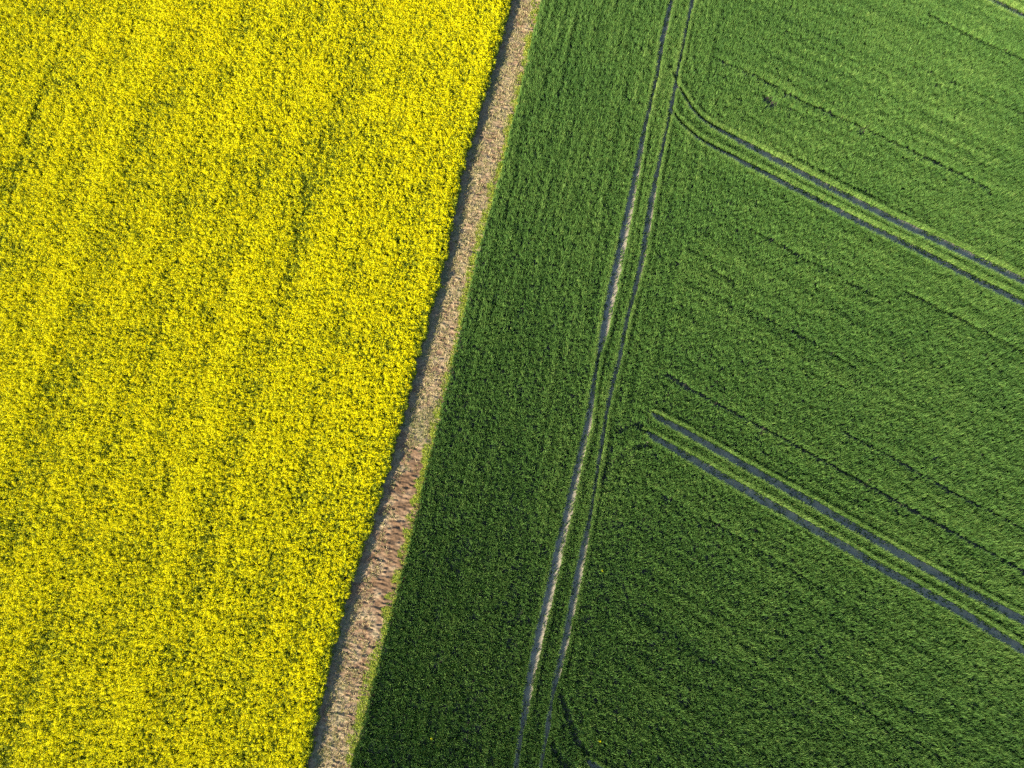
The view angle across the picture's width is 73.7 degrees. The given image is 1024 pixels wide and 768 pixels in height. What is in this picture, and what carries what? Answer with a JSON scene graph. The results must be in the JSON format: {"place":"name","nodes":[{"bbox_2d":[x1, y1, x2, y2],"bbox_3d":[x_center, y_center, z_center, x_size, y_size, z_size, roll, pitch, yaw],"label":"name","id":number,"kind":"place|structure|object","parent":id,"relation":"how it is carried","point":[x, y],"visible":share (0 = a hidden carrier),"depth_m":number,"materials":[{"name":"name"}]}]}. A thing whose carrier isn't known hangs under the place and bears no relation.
{"place":"outdoors","nodes":[
{"label":"outdoors","id":0,"kind":"place"},
{"bbox_2d":[291,0,542,767],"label":"dirt path","id":1,"kind":"structure","parent":0,"point":[401,507],"depth_m":61.71,"materials":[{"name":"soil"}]},
{"bbox_2d":[342,0,540,767],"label":"verge grass","id":2,"kind":"structure","parent":0,"point":[418,485],"depth_m":61.89,"materials":[{"name":"green plant"}]},
{"bbox_2d":[0,0,1023,767],"bbox_3d":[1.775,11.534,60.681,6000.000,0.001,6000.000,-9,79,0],"label":"ground","id":3,"kind":"structure","parent":0,"point":[566,572],"depth_m":60.34,"materials":[{"name":"green plant"}]},
{"bbox_2d":[0,0,511,767],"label":"rapeseed crop","id":4,"kind":"object","parent":3,"relation":"on","point":[232,112],"visible":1,"depth_m":63.54,"materials":[{"name":"yellow plant"}]},
{"bbox_2d":[509,0,674,767],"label":"wheel track","id":5,"kind":"structure","parent":3,"relation":"on","point":[539,634],"depth_m":61.54,"materials":[{"name":"soil"}]},
{"bbox_2d":[585,757,609,767],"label":"wheel track","id":6,"kind":"structure","parent":3,"relation":"on","point":[589,764],"depth_m":56.69,"materials":[{"name":"soil"}]},
{"bbox_2d":[535,0,693,767],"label":"wheel track","id":7,"kind":"structure","parent":3,"relation":"on","point":[580,562],"depth_m":61.40,"materials":[{"name":"soil"}]},
{"bbox_2d":[350,0,1023,767],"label":"wheat crop","id":8,"kind":"object","parent":3,"relation":"on","point":[950,102],"visible":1,"depth_m":61.99,"materials":[{"name":"green plant"}]},
{"bbox_2d":[644,431,1023,654],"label":"wheel track","id":9,"kind":"structure","parent":3,"relation":"on","point":[794,517],"depth_m":59.42,"materials":[{"name":"soil"}]},
{"bbox_2d":[648,412,1023,624],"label":"wheel track","id":10,"kind":"structure","parent":3,"relation":"on","point":[893,550],"depth_m":59.77,"materials":[{"name":"soil"}]},
{"bbox_2d":[664,106,1023,312],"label":"wheel track","id":11,"kind":"structure","parent":3,"relation":"on","point":[894,238],"depth_m":64.73,"materials":[{"name":"soil"}]},
{"bbox_2d":[673,78,1023,285],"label":"wheel track","id":12,"kind":"structure","parent":3,"relation":"on","point":[912,228],"depth_m":65.03,"materials":[{"name":"soil"}]},
{"bbox_2d":[986,0,1023,19],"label":"wheel track","id":13,"kind":"structure","parent":3,"relation":"on","point":[1015,12],"depth_m":68.58,"materials":[{"name":"soil"}]}
]}

